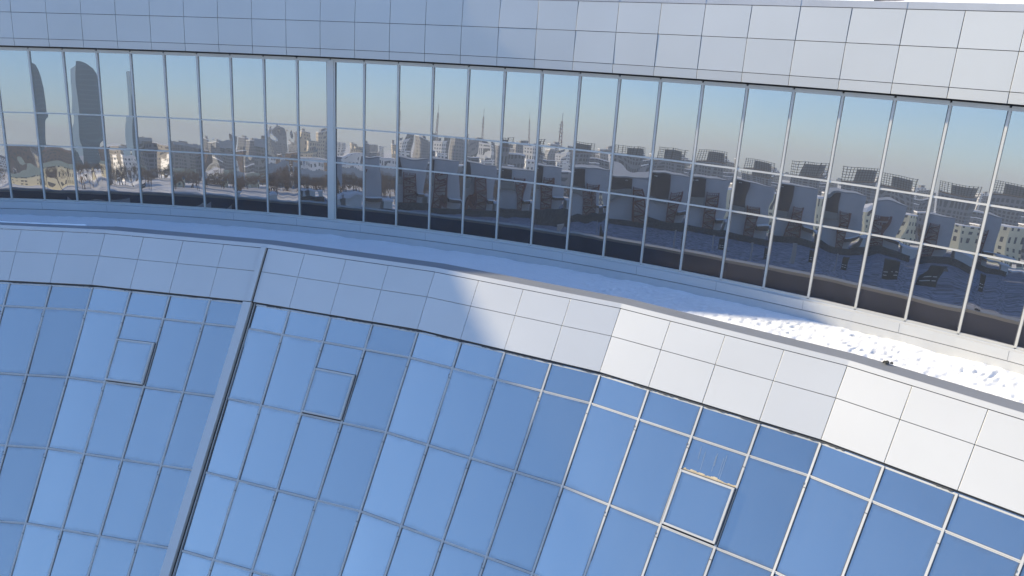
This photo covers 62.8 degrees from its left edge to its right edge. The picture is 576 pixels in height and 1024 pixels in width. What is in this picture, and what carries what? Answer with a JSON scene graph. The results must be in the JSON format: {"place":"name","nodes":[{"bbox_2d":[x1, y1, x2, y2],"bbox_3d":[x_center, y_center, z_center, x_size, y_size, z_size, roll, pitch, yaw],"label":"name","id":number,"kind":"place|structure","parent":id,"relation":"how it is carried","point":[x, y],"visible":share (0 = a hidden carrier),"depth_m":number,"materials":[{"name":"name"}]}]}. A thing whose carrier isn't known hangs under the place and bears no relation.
{"place":"outdoors","nodes":[
{"label":"outdoors","id":0,"kind":"place"},
{"label":"ground","id":1,"kind":"structure","parent":0,"visible":0},
{"bbox_2d":[0,0,1023,575],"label":"curved building","id":2,"kind":"structure","parent":1,"relation":"on","point":[184,404],"depth_m":28.07,"materials":[{"name":"metal"}]},
{"bbox_2d":[0,116,11,199],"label":"ribbon window","id":3,"kind":"structure","parent":2,"relation":"in","point":[4,183],"depth_m":37.34,"materials":[{"name":"glass"}]},
{"bbox_2d":[0,523,23,575],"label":"sloped window","id":4,"kind":"structure","parent":2,"relation":"in","point":[10,534],"depth_m":28.87,"materials":[{"name":"glass"}]},
{"bbox_2d":[0,374,24,445],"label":"sloped window","id":5,"kind":"structure","parent":2,"relation":"in","point":[10,385],"depth_m":30.55,"materials":[{"name":"glass"}]},
{"bbox_2d":[0,306,42,375],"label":"sloped window","id":6,"kind":"structure","parent":2,"relation":"in","point":[18,326],"depth_m":31.31,"materials":[{"name":"glass"}]},
{"bbox_2d":[0,47,44,200],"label":"ribbon window","id":7,"kind":"structure","parent":2,"relation":"in","point":[16,101],"depth_m":36.81,"materials":[{"name":"glass"}]},
{"bbox_2d":[0,445,45,523],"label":"sloped window","id":8,"kind":"structure","parent":2,"relation":"in","point":[19,467],"depth_m":29.57,"materials":[{"name":"glass"}]},
{"bbox_2d":[2,282,50,308],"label":"sloped window","id":9,"kind":"structure","parent":2,"relation":"in","point":[24,295],"depth_m":31.82,"materials":[{"name":"glass"}]},
{"bbox_2d":[9,523,60,575],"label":"sloped window","id":10,"kind":"structure","parent":2,"relation":"in","point":[36,547],"depth_m":28.66,"materials":[{"name":"glass"}]},
{"bbox_2d":[6,375,65,448],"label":"sloped window","id":11,"kind":"structure","parent":2,"relation":"in","point":[39,397],"depth_m":30.34,"materials":[{"name":"glass"}]},
{"bbox_2d":[27,48,77,201],"bbox_3d":[-20.090,-7.073,36.731,1.580,6.576,0.633,2,19,3],"label":"ribbon window","id":12,"kind":"structure","parent":2,"relation":"in","point":[45,64],"depth_m":36.71,"materials":[{"name":"glass"}]},
{"bbox_2d":[25,448,82,529],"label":"sloped window","id":13,"kind":"structure","parent":2,"relation":"in","point":[58,471],"depth_m":29.32,"materials":[{"name":"glass"}]},
{"bbox_2d":[25,308,84,377],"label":"sloped window","id":14,"kind":"structure","parent":2,"relation":"in","point":[58,330],"depth_m":31.15,"materials":[{"name":"glass"}]},
{"bbox_2d":[44,284,90,310],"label":"sloped window","id":15,"kind":"structure","parent":2,"relation":"in","point":[59,297],"depth_m":31.70,"materials":[{"name":"glass"}]},
{"bbox_2d":[47,529,97,575],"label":"sloped window","id":16,"kind":"structure","parent":2,"relation":"in","point":[73,553],"depth_m":28.41,"materials":[{"name":"glass"}]},
{"bbox_2d":[46,377,102,453],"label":"sloped window","id":17,"kind":"structure","parent":2,"relation":"in","point":[77,405],"depth_m":30.14,"materials":[{"name":"glass"}]},
{"bbox_2d":[61,49,108,202],"bbox_3d":[-18.587,-7.005,36.638,1.580,6.576,0.633,3,19,4],"label":"ribbon window","id":18,"kind":"structure","parent":2,"relation":"in","point":[79,65],"depth_m":36.62,"materials":[{"name":"glass"}]},
{"bbox_2d":[61,454,119,536],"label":"sloped window","id":19,"kind":"structure","parent":2,"relation":"in","point":[95,478],"depth_m":29.02,"materials":[{"name":"glass"}]},
{"bbox_2d":[67,310,122,382],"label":"sloped window","id":20,"kind":"structure","parent":2,"relation":"in","point":[98,332],"depth_m":30.94,"materials":[{"name":"glass"}]},
{"bbox_2d":[85,287,128,314],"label":"sloped window","id":21,"kind":"structure","parent":2,"relation":"in","point":[101,299],"depth_m":31.48,"materials":[{"name":"glass"}]},
{"bbox_2d":[87,536,135,575],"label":"sloped window","id":22,"kind":"structure","parent":2,"relation":"in","point":[110,557],"depth_m":28.15,"materials":[{"name":"glass"}]},
{"bbox_2d":[83,382,141,460],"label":"sloped window","id":23,"kind":"structure","parent":2,"relation":"in","point":[117,404],"depth_m":29.83,"materials":[{"name":"glass"}]},
{"bbox_2d":[95,50,141,204],"bbox_3d":[-17.088,-6.924,36.507,1.580,6.576,0.633,3,19,5],"label":"ribbon window","id":24,"kind":"structure","parent":2,"relation":"in","point":[113,66],"depth_m":36.49,"materials":[{"name":"glass"}]},
{"bbox_2d":[99,459,159,543],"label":"sloped window","id":25,"kind":"structure","parent":2,"relation":"in","point":[133,485],"depth_m":28.73,"materials":[{"name":"glass"}]},
{"bbox_2d":[104,338,155,384],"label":"vent window","id":26,"kind":"structure","parent":2,"relation":"in","point":[130,360],"depth_m":30.39,"materials":[{"name":"blue glass"}]},
{"bbox_2d":[104,314,161,387],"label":"sloped window","id":27,"kind":"structure","parent":2,"relation":"in","point":[132,328],"depth_m":30.87,"materials":[{"name":"glass"}]},
{"bbox_2d":[123,291,169,319],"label":"sloped window","id":28,"kind":"structure","parent":2,"relation":"in","point":[140,304],"depth_m":31.15,"materials":[{"name":"glass"}]},
{"bbox_2d":[127,543,166,575],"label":"sloped window","id":29,"kind":"structure","parent":2,"relation":"in","point":[146,560],"depth_m":27.92,"materials":[{"name":"glass"}]},
{"bbox_2d":[121,387,180,465],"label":"sloped window","id":30,"kind":"structure","parent":2,"relation":"in","point":[155,411],"depth_m":29.52,"materials":[{"name":"glass"}]},
{"bbox_2d":[129,51,173,206],"bbox_3d":[-15.594,-6.830,36.337,1.580,6.576,0.633,4,19,7],"label":"ribbon window","id":31,"kind":"structure","parent":2,"relation":"in","point":[146,67],"depth_m":36.32,"materials":[{"name":"glass"}]},
{"bbox_2d":[137,465,190,548],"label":"sloped window","id":32,"kind":"structure","parent":2,"relation":"in","point":[170,484],"depth_m":28.46,"materials":[{"name":"glass"}]},
{"bbox_2d":[143,319,201,392],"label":"sloped window","id":33,"kind":"structure","parent":2,"relation":"in","point":[175,342],"depth_m":30.30,"materials":[{"name":"glass"}]},
{"bbox_2d":[162,52,204,208],"bbox_3d":[-14.105,-6.722,36.128,1.580,6.576,0.633,4,19,8],"label":"ribbon window","id":34,"kind":"structure","parent":2,"relation":"in","point":[179,68],"depth_m":36.11,"materials":[{"name":"glass"}]},
{"bbox_2d":[162,295,208,323],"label":"sloped window","id":35,"kind":"structure","parent":2,"relation":"in","point":[186,309],"depth_m":30.82,"materials":[{"name":"glass"}]},
{"bbox_2d":[160,392,213,470],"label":"sloped window","id":36,"kind":"structure","parent":2,"relation":"in","point":[192,412],"depth_m":29.24,"materials":[{"name":"glass"}]},
{"bbox_2d":[174,552,211,575],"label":"sloped window","id":37,"kind":"structure","parent":2,"relation":"in","point":[189,565],"depth_m":27.55,"materials":[{"name":"glass"}]},
{"bbox_2d":[182,323,234,397],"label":"sloped window","id":38,"kind":"structure","parent":2,"relation":"in","point":[212,345],"depth_m":30.01,"materials":[{"name":"glass"}]},
{"bbox_2d":[182,472,235,560],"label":"sloped window","id":39,"kind":"structure","parent":2,"relation":"in","point":[216,493],"depth_m":28.01,"materials":[{"name":"glass"}]},
{"bbox_2d":[196,53,235,210],"bbox_3d":[-12.623,-6.601,35.881,1.580,6.576,0.633,5,19,10],"label":"ribbon window","id":40,"kind":"structure","parent":2,"relation":"in","point":[213,72],"depth_m":35.87,"materials":[{"name":"glass"}]},
{"bbox_2d":[202,299,241,327],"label":"sloped window","id":41,"kind":"structure","parent":2,"relation":"in","point":[222,313],"depth_m":30.53,"materials":[{"name":"glass"}]},
{"bbox_2d":[206,400,258,480],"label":"sloped window","id":42,"kind":"structure","parent":2,"relation":"in","point":[238,421],"depth_m":28.78,"materials":[{"name":"glass"}]},
{"bbox_2d":[213,480,274,571],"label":"sloped window","id":43,"kind":"structure","parent":2,"relation":"in","point":[249,506],"depth_m":27.56,"materials":[{"name":"glass"}]},
{"bbox_2d":[229,54,267,213],"bbox_3d":[-11.149,-6.468,35.595,1.580,6.576,0.633,5,19,11],"label":"ribbon window","id":44,"kind":"structure","parent":2,"relation":"in","point":[246,71],"depth_m":35.58,"materials":[{"name":"glass"}]},
{"bbox_2d":[228,329,280,405],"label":"sloped window","id":45,"kind":"structure","parent":2,"relation":"in","point":[259,351],"depth_m":29.53,"materials":[{"name":"glass"}]},
{"bbox_2d":[237,405,298,490],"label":"sloped window","id":46,"kind":"structure","parent":2,"relation":"in","point":[273,430],"depth_m":28.32,"materials":[{"name":"glass"}]},
{"bbox_2d":[249,304,289,335],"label":"sloped window","id":47,"kind":"structure","parent":2,"relation":"in","point":[270,320],"depth_m":30.04,"materials":[{"name":"glass"}]},
{"bbox_2d":[262,56,299,216],"bbox_3d":[-9.685,-6.321,35.272,1.580,6.576,0.633,6,20,13],"label":"ribbon window","id":48,"kind":"structure","parent":2,"relation":"in","point":[279,72],"depth_m":35.26,"materials":[{"name":"glass"}]},
{"bbox_2d":[251,490,314,575],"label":"sloped window","id":49,"kind":"structure","parent":2,"relation":"in","point":[288,518],"depth_m":27.08,"materials":[{"name":"glass"}]},
{"bbox_2d":[260,334,321,414],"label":"sloped window","id":50,"kind":"structure","parent":2,"relation":"in","point":[294,361],"depth_m":29.06,"materials":[{"name":"glass"}]},
{"bbox_2d":[282,309,329,342],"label":"sloped window","id":51,"kind":"structure","parent":2,"relation":"in","point":[298,324],"depth_m":29.55,"materials":[{"name":"glass"}]},
{"bbox_2d":[276,414,339,500],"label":"sloped window","id":52,"kind":"structure","parent":2,"relation":"in","point":[313,439],"depth_m":27.81,"materials":[{"name":"glass"}]},
{"bbox_2d":[296,57,331,219],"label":"ribbon window","id":53,"kind":"structure","parent":2,"relation":"in","point":[311,94],"depth_m":34.91,"materials":[{"name":"glass"}]},
{"bbox_2d":[292,500,358,575],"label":"sloped window","id":54,"kind":"structure","parent":2,"relation":"in","point":[329,530],"depth_m":26.63,"materials":[{"name":"glass"}]},
{"bbox_2d":[301,367,355,420],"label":"vent window","id":55,"kind":"structure","parent":2,"relation":"in","point":[328,393],"depth_m":28.30,"materials":[{"name":"blue glass"}]},
{"bbox_2d":[300,342,362,423],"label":"sloped window","id":56,"kind":"structure","parent":2,"relation":"in","point":[330,357],"depth_m":28.74,"materials":[{"name":"glass"}]},
{"bbox_2d":[322,317,370,349],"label":"sloped window","id":57,"kind":"structure","parent":2,"relation":"in","point":[341,332],"depth_m":29.02,"materials":[{"name":"glass"}]},
{"bbox_2d":[331,59,363,222],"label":"ribbon window","id":58,"kind":"structure","parent":2,"relation":"in","point":[349,73],"depth_m":34.45,"materials":[{"name":"glass"}]},
{"bbox_2d":[316,423,383,511],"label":"sloped window","id":59,"kind":"structure","parent":2,"relation":"in","point":[354,452],"depth_m":27.29,"materials":[{"name":"glass"}]},
{"bbox_2d":[339,511,398,575],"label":"sloped window","id":60,"kind":"structure","parent":2,"relation":"in","point":[372,540],"depth_m":26.11,"materials":[{"name":"glass"}]},
{"bbox_2d":[341,349,407,432],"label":"sloped window","id":61,"kind":"structure","parent":2,"relation":"in","point":[378,379],"depth_m":27.99,"materials":[{"name":"glass"}]},
{"bbox_2d":[362,60,398,226],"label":"ribbon window","id":62,"kind":"structure","parent":2,"relation":"in","point":[379,77],"depth_m":34.06,"materials":[{"name":"glass"}]},
{"bbox_2d":[364,324,415,357],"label":"sloped window","id":63,"kind":"structure","parent":2,"relation":"in","point":[382,339],"depth_m":28.47,"materials":[{"name":"glass"}]},
{"bbox_2d":[360,432,425,526],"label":"sloped window","id":64,"kind":"structure","parent":2,"relation":"in","point":[398,460],"depth_m":26.68,"materials":[{"name":"glass"}]},
{"bbox_2d":[384,526,440,575],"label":"sloped window","id":65,"kind":"structure","parent":2,"relation":"in","point":[412,554],"depth_m":25.51,"materials":[{"name":"glass"}]},
{"bbox_2d":[395,62,432,230],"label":"ribbon window","id":66,"kind":"structure","parent":2,"relation":"in","point":[414,80],"depth_m":33.59,"materials":[{"name":"glass"}]},
{"bbox_2d":[385,357,450,445],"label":"sloped window","id":67,"kind":"structure","parent":2,"relation":"in","point":[422,385],"depth_m":27.36,"materials":[{"name":"glass"}]},
{"bbox_2d":[400,445,467,541],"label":"sloped window","id":68,"kind":"structure","parent":2,"relation":"in","point":[440,473],"depth_m":25.99,"materials":[{"name":"glass"}]},
{"bbox_2d":[409,332,459,368],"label":"sloped window","id":69,"kind":"structure","parent":2,"relation":"in","point":[428,348],"depth_m":27.82,"materials":[{"name":"glass"}]},
{"bbox_2d":[428,64,468,235],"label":"ribbon window","id":70,"kind":"structure","parent":2,"relation":"in","point":[449,82],"depth_m":33.07,"materials":[{"name":"glass"}]},
{"bbox_2d":[430,541,483,575],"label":"sloped window","id":71,"kind":"structure","parent":2,"relation":"in","point":[450,560],"depth_m":24.93,"materials":[{"name":"glass"}]},
{"bbox_2d":[427,368,493,458],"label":"sloped window","id":72,"kind":"structure","parent":2,"relation":"in","point":[465,396],"depth_m":26.65,"materials":[{"name":"glass"}]},
{"bbox_2d":[442,458,512,556],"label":"sloped window","id":73,"kind":"structure","parent":2,"relation":"in","point":[482,490],"depth_m":25.30,"materials":[{"name":"glass"}]},
{"bbox_2d":[452,342,503,379],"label":"sloped window","id":74,"kind":"structure","parent":2,"relation":"in","point":[470,358],"depth_m":27.09,"materials":[{"name":"glass"}]},
{"bbox_2d":[461,66,504,239],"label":"ribbon window","id":75,"kind":"structure","parent":2,"relation":"in","point":[484,84],"depth_m":32.53,"materials":[{"name":"glass"}]},
{"bbox_2d":[478,557,529,575],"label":"sloped window","id":76,"kind":"structure","parent":2,"relation":"in","point":[489,567],"depth_m":24.40,"materials":[{"name":"glass"}]},
{"bbox_2d":[469,379,539,471],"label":"sloped window","id":77,"kind":"structure","parent":2,"relation":"in","point":[509,409],"depth_m":25.94,"materials":[{"name":"glass"}]},
{"bbox_2d":[0,214,1023,403],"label":"ledge snow","id":78,"kind":"structure","parent":2,"relation":"on","point":[996,381],"depth_m":29.06,"materials":[{"name":"white snow"}]},
{"bbox_2d":[495,68,541,245],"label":"ribbon window","id":79,"kind":"structure","parent":2,"relation":"in","point":[521,87],"depth_m":31.95,"materials":[{"name":"glass"}]},
{"bbox_2d":[495,352,549,391],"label":"sloped window","id":80,"kind":"structure","parent":2,"relation":"in","point":[524,372],"depth_m":26.36,"materials":[{"name":"glass"}]},
{"bbox_2d":[485,471,559,574],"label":"sloped window","id":81,"kind":"structure","parent":2,"relation":"in","point":[528,503],"depth_m":24.62,"materials":[{"name":"glass"}]},
{"bbox_2d":[514,391,588,486],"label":"sloped window","id":82,"kind":"structure","parent":2,"relation":"in","point":[555,423],"depth_m":25.24,"materials":[{"name":"glass"}]},
{"bbox_2d":[530,70,579,251],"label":"ribbon window","id":83,"kind":"structure","parent":2,"relation":"in","point":[558,89],"depth_m":31.33,"materials":[{"name":"glass"}]},
{"bbox_2d":[531,486,606,575],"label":"sloped window","id":84,"kind":"structure","parent":2,"relation":"in","point":[570,534],"depth_m":23.91,"materials":[{"name":"glass"}]},
{"bbox_2d":[541,363,598,403],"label":"sloped window","id":85,"kind":"structure","parent":2,"relation":"in","point":[568,382],"depth_m":25.65,"materials":[{"name":"glass"}]},
{"bbox_2d":[565,73,619,257],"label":"ribbon window","id":86,"kind":"structure","parent":2,"relation":"in","point":[597,93],"depth_m":30.68,"materials":[{"name":"glass"}]},
{"bbox_2d":[561,403,635,505],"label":"sloped window","id":87,"kind":"structure","parent":2,"relation":"in","point":[604,436],"depth_m":24.45,"materials":[{"name":"glass"}]},
{"bbox_2d":[589,374,646,419],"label":"sloped window","id":88,"kind":"structure","parent":2,"relation":"in","point":[614,395],"depth_m":24.84,"materials":[{"name":"glass"}]},
{"bbox_2d":[583,505,657,575],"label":"sloped window","id":89,"kind":"structure","parent":2,"relation":"in","point":[622,544],"depth_m":23.13,"materials":[{"name":"glass"}]},
{"bbox_2d":[602,75,660,264],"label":"ribbon window","id":90,"kind":"structure","parent":2,"relation":"in","point":[636,99],"depth_m":29.99,"materials":[{"name":"glass"}]},
{"bbox_2d":[608,419,688,525],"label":"sloped window","id":91,"kind":"structure","parent":2,"relation":"in","point":[653,455],"depth_m":23.56,"materials":[{"name":"glass"}]},
{"bbox_2d":[637,389,700,437],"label":"sloped window","id":92,"kind":"structure","parent":2,"relation":"in","point":[672,414],"depth_m":23.93,"materials":[{"name":"glass"}]},
{"bbox_2d":[640,78,702,271],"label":"ribbon window","id":93,"kind":"structure","parent":2,"relation":"in","point":[677,105],"depth_m":29.27,"materials":[{"name":"glass"}]},
{"bbox_2d":[641,525,712,575],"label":"sloped window","id":94,"kind":"structure","parent":2,"relation":"in","point":[670,553],"depth_m":22.36,"materials":[{"name":"glass"}]},
{"bbox_2d":[661,450,735,544],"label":"vent window","id":95,"kind":"structure","parent":2,"relation":"in","point":[698,505],"depth_m":22.49,"materials":[{"name":"blue glass"}]},
{"bbox_2d":[659,436,744,547],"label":"sloped window","id":96,"kind":"structure","parent":2,"relation":"in","point":[733,464],"depth_m":22.83,"materials":[{"name":"glass"}]},
{"bbox_2d":[679,81,746,279],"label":"ribbon window","id":97,"kind":"structure","parent":2,"relation":"in","point":[720,108],"depth_m":28.52,"materials":[{"name":"glass"}]},
{"bbox_2d":[690,406,757,456],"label":"sloped window","id":98,"kind":"structure","parent":2,"relation":"in","point":[726,431],"depth_m":23.02,"materials":[{"name":"glass"}]},
{"bbox_2d":[703,547,770,575],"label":"sloped window","id":99,"kind":"structure","parent":2,"relation":"in","point":[719,563],"depth_m":21.65,"materials":[{"name":"glass"}]},
{"bbox_2d":[719,84,793,288],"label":"ribbon window","id":100,"kind":"structure","parent":2,"relation":"in","point":[765,112],"depth_m":27.73,"materials":[{"name":"glass"}]},
{"bbox_2d":[714,455,806,571],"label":"sloped window","id":101,"kind":"structure","parent":2,"relation":"in","point":[766,496],"depth_m":21.79,"materials":[{"name":"glass"}]},
{"bbox_2d":[747,423,818,476],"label":"sloped window","id":102,"kind":"structure","parent":2,"relation":"in","point":[795,453],"depth_m":22.12,"materials":[{"name":"glass"}]},
{"bbox_2d":[762,88,842,298],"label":"ribbon window","id":103,"kind":"structure","parent":2,"relation":"in","point":[812,117],"depth_m":26.92,"materials":[{"name":"glass"}]},
{"bbox_2d":[773,475,867,575],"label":"sloped window","id":104,"kind":"structure","parent":2,"relation":"in","point":[824,523],"depth_m":20.91,"materials":[{"name":"glass"}]},
{"bbox_2d":[808,442,883,500],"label":"sloped window","id":105,"kind":"structure","parent":2,"relation":"in","point":[850,473],"depth_m":21.15,"materials":[{"name":"glass"}]},
{"bbox_2d":[807,92,894,308],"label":"ribbon window","id":106,"kind":"structure","parent":2,"relation":"in","point":[862,122],"depth_m":26.06,"materials":[{"name":"glass"}]},
{"bbox_2d":[840,500,940,575],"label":"sloped window","id":107,"kind":"structure","parent":2,"relation":"in","point":[886,542],"depth_m":19.95,"materials":[{"name":"glass"}]},
{"bbox_2d":[854,96,950,320],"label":"ribbon window","id":108,"kind":"structure","parent":2,"relation":"in","point":[915,125],"depth_m":25.18,"materials":[{"name":"glass"}]},
{"bbox_2d":[869,465,956,530],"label":"sloped window","id":109,"kind":"structure","parent":2,"relation":"in","point":[914,498],"depth_m":20.08,"materials":[{"name":"glass"}]},
{"bbox_2d":[903,101,1009,333],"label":"ribbon window","id":110,"kind":"structure","parent":2,"relation":"in","point":[972,132],"depth_m":24.27,"materials":[{"name":"glass"}]},
{"bbox_2d":[924,530,1019,575],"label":"sloped window","id":111,"kind":"structure","parent":2,"relation":"in","point":[952,555],"depth_m":19.01,"materials":[{"name":"glass"}]},
{"bbox_2d":[942,493,1023,562],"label":"sloped window","id":112,"kind":"structure","parent":2,"relation":"in","point":[994,529],"depth_m":19.03,"materials":[{"name":"glass"}]},
{"bbox_2d":[957,106,1023,348],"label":"ribbon window","id":113,"kind":"structure","parent":2,"relation":"in","point":[993,302],"depth_m":23.62,"materials":[{"name":"glass"}]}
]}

